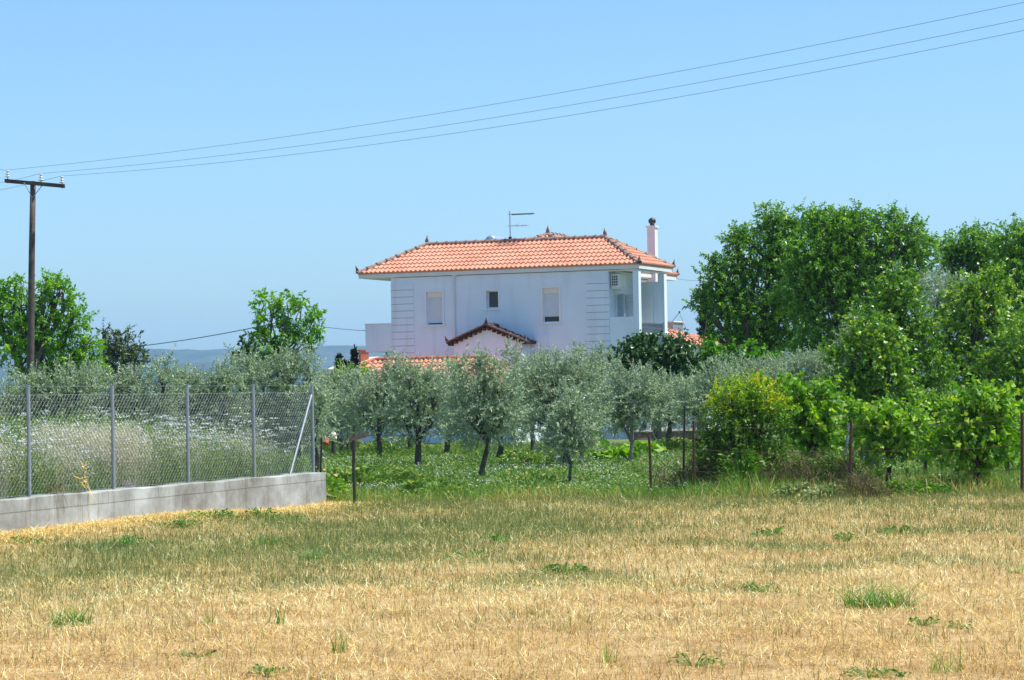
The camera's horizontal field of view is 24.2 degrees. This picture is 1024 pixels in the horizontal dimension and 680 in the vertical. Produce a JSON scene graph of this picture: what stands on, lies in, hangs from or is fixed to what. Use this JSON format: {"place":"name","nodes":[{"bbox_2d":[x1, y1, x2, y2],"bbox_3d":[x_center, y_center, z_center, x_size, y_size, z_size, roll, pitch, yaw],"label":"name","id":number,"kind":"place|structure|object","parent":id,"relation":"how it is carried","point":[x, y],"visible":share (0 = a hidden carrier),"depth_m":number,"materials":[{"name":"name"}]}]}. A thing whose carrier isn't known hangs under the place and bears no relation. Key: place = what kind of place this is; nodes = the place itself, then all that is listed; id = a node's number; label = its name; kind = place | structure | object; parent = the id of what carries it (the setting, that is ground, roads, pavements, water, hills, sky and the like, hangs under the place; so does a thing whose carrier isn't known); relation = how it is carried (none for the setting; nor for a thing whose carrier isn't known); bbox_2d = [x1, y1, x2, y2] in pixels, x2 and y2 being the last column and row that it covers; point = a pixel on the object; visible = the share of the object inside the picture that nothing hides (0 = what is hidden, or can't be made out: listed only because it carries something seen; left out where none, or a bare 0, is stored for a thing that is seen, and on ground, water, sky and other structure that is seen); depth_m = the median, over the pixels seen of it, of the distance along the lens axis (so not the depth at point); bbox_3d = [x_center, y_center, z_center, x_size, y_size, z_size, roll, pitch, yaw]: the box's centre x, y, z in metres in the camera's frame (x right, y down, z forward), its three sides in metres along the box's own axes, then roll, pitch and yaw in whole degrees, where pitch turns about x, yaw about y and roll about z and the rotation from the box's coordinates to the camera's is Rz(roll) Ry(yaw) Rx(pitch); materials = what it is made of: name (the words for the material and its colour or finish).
{"place":"outdoors","nodes":[
{"label":"outdoors","id":0,"kind":"place"},
{"bbox_2d":[0,358,1012,394],"bbox_3d":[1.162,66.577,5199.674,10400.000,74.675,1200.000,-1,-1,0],"label":"hills","id":1,"kind":"structure","parent":0,"point":[207,366],"depth_m":4858.83,"materials":[{"name":"green plant"}]},
{"bbox_2d":[0,339,1014,366],"bbox_3d":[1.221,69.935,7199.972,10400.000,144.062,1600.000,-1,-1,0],"label":"hills","id":2,"kind":"structure","parent":0,"point":[330,352],"depth_m":6823.61,"materials":[{"name":"blue"}]},
{"bbox_2d":[0,378,1023,679],"bbox_3d":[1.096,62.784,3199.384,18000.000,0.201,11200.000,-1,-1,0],"label":"ground","id":3,"kind":"structure","parent":0,"point":[486,622],"depth_m":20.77,"materials":[{"name":"beige plant"}]},
{"bbox_2d":[4,170,64,393],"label":"utility pole","id":4,"kind":"object","parent":3,"relation":"on","point":[31,303],"visible":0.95,"depth_m":69.97,"materials":[{"name":"brown wood"}]},
{"bbox_2d":[0,19,1020,182],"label":"power cable","id":5,"kind":"object","parent":4,"relation":"attached to","point":[549,108],"visible":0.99,"depth_m":54.92,"materials":[{"name":"black metal"}]},
{"bbox_2d":[1,2,1023,169],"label":"power cable","id":6,"kind":"object","parent":4,"relation":"attached to","point":[550,94],"visible":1,"depth_m":54.40,"materials":[{"name":"black metal"}]},
{"bbox_2d":[1,30,1023,189],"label":"power cable","id":7,"kind":"object","parent":4,"relation":"attached to","point":[568,115],"visible":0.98,"depth_m":54.61,"materials":[{"name":"black metal"}]},
{"bbox_2d":[0,359,72,427],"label":"olive tree","id":8,"kind":"object","parent":3,"relation":"on","point":[41,378],"visible":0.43,"depth_m":51.83,"materials":[{"name":"green plant"}]},
{"bbox_2d":[0,267,112,411],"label":"walnut tree","id":9,"kind":"object","parent":3,"relation":"on","point":[17,322],"visible":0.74,"depth_m":79.80,"materials":[{"name":"green plant"}]},
{"bbox_2d":[19,353,117,429],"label":"olive tree","id":10,"kind":"object","parent":3,"relation":"on","point":[87,374],"visible":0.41,"depth_m":51.85,"materials":[{"name":"green plant"}]},
{"bbox_2d":[45,600,98,626],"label":"grass tuft","id":11,"kind":"object","parent":3,"relation":"on","point":[82,618],"visible":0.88,"depth_m":20.37,"materials":[{"name":"green plant"}]},
{"bbox_2d":[70,353,150,429],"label":"olive tree","id":12,"kind":"object","parent":3,"relation":"on","point":[100,374],"visible":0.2,"depth_m":52.87,"materials":[{"name":"green plant"}]},
{"bbox_2d":[92,317,151,402],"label":"oak tree","id":13,"kind":"object","parent":3,"relation":"on","point":[124,352],"visible":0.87,"depth_m":83.82,"materials":[{"name":"green plant"}]},
{"bbox_2d":[101,343,202,434],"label":"olive tree","id":14,"kind":"object","parent":3,"relation":"on","point":[164,377],"visible":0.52,"depth_m":52.90,"materials":[{"name":"green plant"}]},
{"bbox_2d":[0,472,326,533],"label":"concrete wall","id":15,"kind":"structure","parent":3,"relation":"on","point":[264,492],"depth_m":35.58,"materials":[{"name":"grey concrete"}]},
{"bbox_2d":[0,384,314,497],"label":"chain link fence","id":16,"kind":"object","parent":15,"relation":"on","point":[113,440],"visible":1,"depth_m":35.94,"materials":[{"name":"metal"}]},
{"bbox_2d":[0,499,384,551],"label":"straw litter","id":17,"kind":"object","parent":3,"relation":"on","point":[71,525],"visible":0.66,"depth_m":33.38,"materials":[{"name":"yellow plant"}]},
{"bbox_2d":[149,360,237,439],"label":"olive tree","id":18,"kind":"object","parent":3,"relation":"on","point":[196,377],"visible":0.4,"depth_m":53.83,"materials":[{"name":"green plant"}]},
{"bbox_2d":[183,355,266,446],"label":"olive tree","id":19,"kind":"object","parent":3,"relation":"on","point":[228,379],"visible":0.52,"depth_m":53.88,"materials":[{"name":"green plant"}]},
{"bbox_2d":[230,334,273,426],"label":"tree","id":20,"kind":"object","parent":3,"relation":"on","point":[247,345],"visible":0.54,"depth_m":67.93,"materials":[{"name":"green plant"}]},
{"bbox_2d":[216,342,299,457],"bbox_3d":[-5.901,1.651,55.023,1.859,3.265,1.945,-2,-1,43],"label":"olive tree","id":21,"kind":"object","parent":3,"relation":"on","point":[247,360],"visible":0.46,"depth_m":54.87,"materials":[{"name":"green plant"}]},
{"bbox_2d":[243,287,327,451],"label":"ash tree","id":22,"kind":"object","parent":3,"relation":"on","point":[281,324],"visible":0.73,"depth_m":71.97,"materials":[{"name":"green plant"}]},
{"bbox_2d":[251,336,344,464],"bbox_3d":[-4.982,1.569,55.019,2.244,3.386,1.658,-1,-1,0],"label":"olive tree","id":23,"kind":"object","parent":3,"relation":"on","point":[288,362],"visible":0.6,"depth_m":54.84,"materials":[{"name":"green plant"}]},
{"bbox_2d":[281,363,344,471],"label":"olive tree","id":24,"kind":"object","parent":3,"relation":"on","point":[318,390],"visible":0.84,"depth_m":49.91,"materials":[{"name":"green plant"}]},
{"bbox_2d":[314,362,366,451],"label":"olive tree","id":25,"kind":"object","parent":3,"relation":"on","point":[334,376],"visible":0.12,"depth_m":73.27,"materials":[{"name":"green plant"}]},
{"bbox_2d":[317,467,388,487],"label":"leafy plant","id":26,"kind":"object","parent":3,"relation":"on","point":[363,477],"visible":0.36,"depth_m":46.07,"materials":[{"name":"green plant"}]},
{"bbox_2d":[320,362,386,450],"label":"olive tree","id":27,"kind":"object","parent":3,"relation":"on","point":[346,387],"visible":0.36,"depth_m":71.67,"materials":[{"name":"green plant"}]},
{"bbox_2d":[327,344,412,458],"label":"olive tree","id":28,"kind":"object","parent":3,"relation":"on","point":[373,399],"visible":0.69,"depth_m":66.19,"materials":[{"name":"green plant"}]},
{"bbox_2d":[328,462,439,487],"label":"leafy plant","id":29,"kind":"object","parent":3,"relation":"on","point":[401,476],"visible":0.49,"depth_m":46.64,"materials":[{"name":"green plant"}]},
{"bbox_2d":[361,436,430,450],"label":"leafy plant","id":30,"kind":"object","parent":3,"relation":"on","point":[385,445],"visible":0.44,"depth_m":74.87,"materials":[{"name":"green plant"}]},
{"bbox_2d":[368,352,469,466],"bbox_3d":[-2.185,1.766,58.168,2.670,2.973,1.927,-1,-1,0],"label":"olive tree","id":31,"kind":"object","parent":3,"relation":"on","point":[413,384],"visible":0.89,"depth_m":58.01,"materials":[{"name":"green plant"}]},
{"bbox_2d":[395,478,477,496],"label":"leafy plant","id":32,"kind":"object","parent":3,"relation":"on","point":[410,484],"visible":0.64,"depth_m":43.04,"materials":[{"name":"green plant"}]},
{"bbox_2d":[408,347,480,452],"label":"olive tree","id":33,"kind":"object","parent":3,"relation":"on","point":[447,448],"visible":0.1,"depth_m":68.68,"materials":[{"name":"green plant"}]},
{"bbox_2d":[426,341,534,476],"bbox_3d":[-0.661,1.534,50.150,2.318,3.086,1.525,-1,-1,0],"label":"olive tree","id":34,"kind":"object","parent":3,"relation":"on","point":[488,388],"visible":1,"depth_m":50.06,"materials":[{"name":"green plant"}]},
{"bbox_2d":[463,355,544,457],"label":"olive tree","id":35,"kind":"object","parent":3,"relation":"on","point":[500,450],"visible":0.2,"depth_m":60.22,"materials":[{"name":"green plant"}]},
{"bbox_2d":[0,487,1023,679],"bbox_3d":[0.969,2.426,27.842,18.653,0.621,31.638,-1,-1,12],"label":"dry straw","id":36,"kind":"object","parent":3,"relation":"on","point":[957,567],"visible":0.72,"depth_m":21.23,"materials":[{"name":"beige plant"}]},
{"bbox_2d":[0,483,1023,679],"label":"dry seed stalks","id":37,"kind":"object","parent":3,"relation":"on","point":[547,589],"visible":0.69,"depth_m":22.56,"materials":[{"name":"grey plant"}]},
{"bbox_2d":[300,218,728,443],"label":"house","id":38,"kind":"structure","parent":3,"relation":"on","point":[548,288],"depth_m":88.31,"materials":[{"name":"paint"}]},
{"bbox_2d":[423,290,445,326],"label":"window","id":39,"kind":"structure","parent":38,"relation":"in","point":[435,298],"depth_m":89.25,"materials":[{"name":"beige paint"}]},
{"bbox_2d":[483,289,500,310],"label":"window","id":40,"kind":"structure","parent":38,"relation":"in","point":[493,295],"depth_m":88.42,"materials":[{"name":"white glass"}]},
{"bbox_2d":[539,286,562,323],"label":"window","id":41,"kind":"structure","parent":38,"relation":"in","point":[552,294],"depth_m":87.50,"materials":[{"name":"beige paint"}]},
{"bbox_2d":[616,292,641,316],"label":"window","id":42,"kind":"structure","parent":38,"relation":"in","point":[620,300],"depth_m":87.37,"materials":[{"name":"white glass"}]},
{"bbox_2d":[642,295,653,322],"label":"door","id":43,"kind":"structure","parent":38,"relation":"in","point":[647,300],"depth_m":89.07,"materials":[{"name":"white"}]},
{"bbox_2d":[487,448,553,465],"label":"leafy plant","id":44,"kind":"object","parent":3,"relation":"on","point":[505,457],"visible":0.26,"depth_m":58.84,"materials":[{"name":"green plant"}]},
{"bbox_2d":[495,336,567,452],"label":"olive tree","id":45,"kind":"object","parent":3,"relation":"on","point":[506,353],"visible":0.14,"depth_m":64.93,"materials":[{"name":"green plant"}]},
{"bbox_2d":[509,451,562,466],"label":"leafy plant","id":46,"kind":"object","parent":3,"relation":"on","point":[535,458],"visible":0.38,"depth_m":57.78,"materials":[{"name":"green plant"}]},
{"bbox_2d":[500,338,623,467],"bbox_3d":[1.182,1.557,55.942,2.998,3.211,1.752,-1,-1,0],"label":"olive tree","id":47,"kind":"object","parent":3,"relation":"on","point":[571,375],"visible":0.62,"depth_m":55.88,"materials":[{"name":"green plant"}]},
{"bbox_2d":[527,374,612,483],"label":"olive tree","id":48,"kind":"object","parent":3,"relation":"on","point":[571,438],"visible":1,"depth_m":46.52,"materials":[{"name":"green plant"}]},
{"bbox_2d":[549,338,641,445],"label":"olive tree","id":49,"kind":"object","parent":3,"relation":"on","point":[600,357],"visible":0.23,"depth_m":66.29,"materials":[{"name":"green plant"}]},
{"bbox_2d":[591,443,637,461],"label":"squash plant","id":50,"kind":"object","parent":3,"relation":"on","point":[622,450],"visible":0.61,"depth_m":60.11,"materials":[{"name":"green plant"}]},
{"bbox_2d":[589,349,688,461],"bbox_3d":[2.989,1.675,57.691,2.677,2.980,1.737,-1,-1,0],"label":"olive tree","id":51,"kind":"object","parent":3,"relation":"on","point":[640,391],"visible":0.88,"depth_m":57.61,"materials":[{"name":"green plant"}]},
{"bbox_2d":[624,439,666,456],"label":"squash plant","id":52,"kind":"object","parent":3,"relation":"on","point":[657,446],"visible":0.42,"depth_m":63.15,"materials":[{"name":"green plant"}]},
{"bbox_2d":[301,450,995,488],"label":"white flowers","id":53,"kind":"object","parent":3,"relation":"on","point":[548,468],"visible":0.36,"depth_m":51.82,"materials":[{"name":"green plant"}]},
{"bbox_2d":[605,328,706,440],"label":"fig tree","id":54,"kind":"object","parent":3,"relation":"on","point":[644,347],"visible":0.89,"depth_m":77.80,"materials":[{"name":"green plant"}]},
{"bbox_2d":[616,446,721,489],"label":"bramble","id":55,"kind":"object","parent":3,"relation":"on","point":[698,465],"visible":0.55,"depth_m":44.07,"materials":[{"name":"green plant"}]},
{"bbox_2d":[630,358,708,444],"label":"olive tree","id":56,"kind":"object","parent":3,"relation":"on","point":[668,433],"visible":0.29,"depth_m":69.86,"materials":[{"name":"green plant"}]},
{"bbox_2d":[641,436,701,452],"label":"leafy plant","id":57,"kind":"object","parent":3,"relation":"on","point":[674,443],"visible":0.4,"depth_m":66.10,"materials":[{"name":"green plant"}]},
{"bbox_2d":[633,429,720,439],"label":"garden wall","id":58,"kind":"structure","parent":3,"relation":"on","point":[643,435],"depth_m":84.03,"materials":[{"name":"stone"}]},
{"bbox_2d":[664,350,754,449],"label":"olive tree","id":59,"kind":"object","parent":3,"relation":"on","point":[700,381],"visible":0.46,"depth_m":65.47,"materials":[{"name":"green plant"}]},
{"bbox_2d":[643,449,817,487],"bbox_3d":[4.103,2.348,43.979,3.378,0.844,2.354,-1,-1,0],"label":"bramble","id":60,"kind":"object","parent":3,"relation":"on","point":[710,463],"visible":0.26,"depth_m":43.76,"materials":[{"name":"green plant"}]},
{"bbox_2d":[677,365,801,479],"bbox_3d":[4.195,1.668,43.934,2.315,2.435,1.234,-1,-1,0],"label":"pomegranate shrub","id":61,"kind":"object","parent":3,"relation":"on","point":[753,404],"visible":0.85,"depth_m":43.81,"materials":[{"name":"green plant"}]},
{"bbox_2d":[693,334,788,385],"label":"fig tree","id":62,"kind":"object","parent":3,"relation":"on","point":[711,348],"visible":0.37,"depth_m":79.84,"materials":[{"name":"green plant"}]},
{"bbox_2d":[701,448,781,487],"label":"undergrowth","id":63,"kind":"object","parent":3,"relation":"on","point":[748,464],"visible":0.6,"depth_m":43.29,"materials":[{"name":"green plant"}]},
{"bbox_2d":[703,348,796,436],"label":"olive tree","id":64,"kind":"object","parent":3,"relation":"on","point":[756,367],"visible":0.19,"depth_m":70.94,"materials":[{"name":"green plant"}]},
{"bbox_2d":[682,196,821,434],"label":"walnut tree","id":65,"kind":"object","parent":3,"relation":"on","point":[730,300],"visible":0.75,"depth_m":85.72,"materials":[{"name":"green plant"}]},
{"bbox_2d":[730,368,802,460],"bbox_3d":[5.252,1.736,47.144,1.436,2.400,1.365,0,-2,-44],"label":"grape vine","id":66,"kind":"object","parent":3,"relation":"on","point":[779,379],"visible":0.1,"depth_m":47.12,"materials":[{"name":"green plant"}]},
{"bbox_2d":[697,442,857,486],"bbox_3d":[4.906,2.317,43.935,3.122,0.882,2.784,-1,-1,0],"label":"bramble","id":67,"kind":"object","parent":3,"relation":"on","point":[787,465],"visible":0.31,"depth_m":43.31,"materials":[{"name":"green plant"}]},
{"bbox_2d":[770,481,815,496],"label":"creeping plant","id":68,"kind":"object","parent":3,"relation":"on","point":[788,490],"visible":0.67,"depth_m":40.99,"materials":[{"name":"green plant"}]},
{"bbox_2d":[762,346,853,415],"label":"olive tree","id":69,"kind":"object","parent":3,"relation":"on","point":[813,369],"visible":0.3,"depth_m":72.48,"materials":[{"name":"green plant"}]},
{"bbox_2d":[766,370,852,463],"bbox_3d":[5.747,1.742,46.071,1.700,2.332,1.366,-1,-1,0],"label":"grape vine","id":70,"kind":"object","parent":3,"relation":"on","point":[817,410],"visible":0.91,"depth_m":45.95,"materials":[{"name":"green plant"}]},
{"bbox_2d":[756,444,901,486],"bbox_3d":[5.752,2.308,42.868,2.876,0.904,2.509,-1,-1,-23],"label":"bramble","id":71,"kind":"object","parent":3,"relation":"on","point":[840,470],"visible":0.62,"depth_m":42.63,"materials":[{"name":"green plant"}]},
{"bbox_2d":[797,482,861,498],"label":"creeping plant","id":72,"kind":"object","parent":3,"relation":"on","point":[821,489],"visible":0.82,"depth_m":40.30,"materials":[{"name":"green plant"}]},
{"bbox_2d":[806,449,866,482],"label":"undergrowth","id":73,"kind":"object","parent":3,"relation":"on","point":[833,458],"visible":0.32,"depth_m":43.14,"materials":[{"name":"green plant"}]},
{"bbox_2d":[830,387,874,463],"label":"grape vine","id":74,"kind":"object","parent":3,"relation":"on","point":[844,424],"visible":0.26,"depth_m":50.65,"materials":[{"name":"green plant"}]},
{"bbox_2d":[682,406,1023,492],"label":"wire fence","id":75,"kind":"object","parent":3,"relation":"on","point":[850,430],"visible":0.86,"depth_m":41.31,"materials":[{"name":"metal"}]},
{"bbox_2d":[764,198,947,436],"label":"walnut tree","id":76,"kind":"object","parent":3,"relation":"on","point":[838,278],"visible":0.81,"depth_m":82.66,"materials":[{"name":"green plant"}]},
{"bbox_2d":[797,468,928,499],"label":"bramble","id":77,"kind":"object","parent":3,"relation":"on","point":[865,484],"visible":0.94,"depth_m":40.19,"materials":[{"name":"green plant"}]},
{"bbox_2d":[809,300,927,466],"bbox_3d":[7.745,1.060,52.050,2.586,3.854,1.614,-1,-1,0],"label":"fruit tree","id":78,"kind":"object","parent":3,"relation":"on","point":[867,378],"visible":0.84,"depth_m":51.80,"materials":[{"name":"green plant"}]},
{"bbox_2d":[828,665,911,679],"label":"weed","id":79,"kind":"object","parent":3,"relation":"on","point":[885,672],"visible":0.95,"depth_m":16.06,"materials":[{"name":"green plant"}]},
{"bbox_2d":[811,575,947,609],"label":"grass tuft","id":80,"kind":"object","parent":3,"relation":"on","point":[889,599],"visible":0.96,"depth_m":21.02,"materials":[{"name":"green plant"}]},
{"bbox_2d":[838,394,935,481],"bbox_3d":[6.589,1.885,42.417,1.600,1.852,1.262,-1,-1,-22],"label":"grape vine","id":81,"kind":"object","parent":3,"relation":"on","point":[883,419],"visible":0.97,"depth_m":42.32,"materials":[{"name":"green plant"}]},
{"bbox_2d":[853,255,966,458],"bbox_3d":[9.358,0.515,56.052,2.628,5.023,1.782,-1,-1,10],"label":"fruit tree","id":82,"kind":"object","parent":3,"relation":"on","point":[919,331],"visible":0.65,"depth_m":55.79,"materials":[{"name":"green plant"}]},
{"bbox_2d":[872,479,957,496],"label":"undergrowth","id":83,"kind":"object","parent":3,"relation":"on","point":[933,487],"visible":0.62,"depth_m":40.84,"materials":[{"name":"green plant"}]},
{"bbox_2d":[895,399,947,471],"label":"grape vine","id":84,"kind":"object","parent":3,"relation":"on","point":[923,439],"visible":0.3,"depth_m":46.01,"materials":[{"name":"green plant"}]},
{"bbox_2d":[905,387,977,461],"bbox_3d":[9.649,1.996,53.284,1.488,1.943,1.097,-2,-1,38],"label":"grape vine","id":85,"kind":"object","parent":3,"relation":"on","point":[934,405],"visible":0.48,"depth_m":53.26,"materials":[{"name":"green plant"}]},
{"bbox_2d":[916,640,973,673],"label":"grass tuft","id":86,"kind":"object","parent":3,"relation":"on","point":[949,667],"visible":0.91,"depth_m":16.29,"materials":[{"name":"green plant"}]},
{"bbox_2d":[902,261,1003,426],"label":"olive tree","id":87,"kind":"object","parent":3,"relation":"on","point":[930,290],"visible":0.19,"depth_m":65.89,"materials":[{"name":"green plant"}]},
{"bbox_2d":[922,372,1023,486],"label":"grape vine","id":88,"kind":"object","parent":3,"relation":"on","point":[964,436],"visible":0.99,"depth_m":42.17,"materials":[{"name":"green plant"}]},
{"bbox_2d":[922,257,1023,428],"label":"fruit tree","id":89,"kind":"object","parent":3,"relation":"on","point":[982,310],"visible":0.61,"depth_m":56.87,"materials":[{"name":"green plant"}]},
{"bbox_2d":[927,216,1019,362],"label":"walnut tree","id":90,"kind":"object","parent":3,"relation":"on","point":[963,254],"visible":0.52,"depth_m":89.80,"materials":[{"name":"green plant"}]},
{"bbox_2d":[967,297,1023,462],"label":"fruit tree","id":91,"kind":"object","parent":3,"relation":"on","point":[1014,368],"visible":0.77,"depth_m":52.88,"materials":[{"name":"green plant"}]},
{"bbox_2d":[979,381,1023,477],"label":"grape vine","id":92,"kind":"object","parent":3,"relation":"on","point":[1015,412],"visible":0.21,"depth_m":46.69,"materials":[{"name":"green plant"}]},
{"bbox_2d":[981,212,1023,327],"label":"walnut tree","id":93,"kind":"object","parent":3,"relation":"on","point":[1014,260],"visible":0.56,"depth_m":86.84,"materials":[{"name":"green plant"}]},
{"bbox_2d":[0,0,1023,349],"label":"sky","id":94,"kind":"structure","parent":0,"point":[175,253],"materials":[{"name":"blue"}]},
{"bbox_2d":[234,437,1019,503],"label":"meadow grass","id":95,"kind":"structure","parent":0,"point":[1000,479],"depth_m":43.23,"materials":[{"name":"green plant"}]},
{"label":"raised ground","id":96,"kind":"structure","parent":0,"visible":0},
{"bbox_2d":[0,419,283,498],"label":"wild oats","id":97,"kind":"object","parent":96,"relation":"on","point":[96,445],"visible":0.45,"depth_m":35.46,"materials":[{"name":"plant"}]},
{"bbox_2d":[0,413,299,493],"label":"flower stems","id":98,"kind":"object","parent":96,"relation":"on","point":[159,446],"visible":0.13,"depth_m":38.22,"materials":[{"name":"green plant"}]},
{"bbox_2d":[0,406,297,476],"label":"umbel flowers","id":99,"kind":"object","parent":98,"relation":"attached to","point":[15,435],"visible":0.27,"depth_m":38.16,"materials":[{"name":"white plant"}]},
{"bbox_2d":[0,403,317,498],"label":"tall weeds","id":100,"kind":"object","parent":96,"relation":"on","point":[217,471],"visible":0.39,"depth_m":37.12,"materials":[{"name":"plant"}]},
{"bbox_2d":[326,475,351,498],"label":"leafy plant","id":101,"kind":"object","parent":96,"relation":"on","point":[335,482],"visible":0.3,"depth_m":42.58,"materials":[{"name":"green plant"}]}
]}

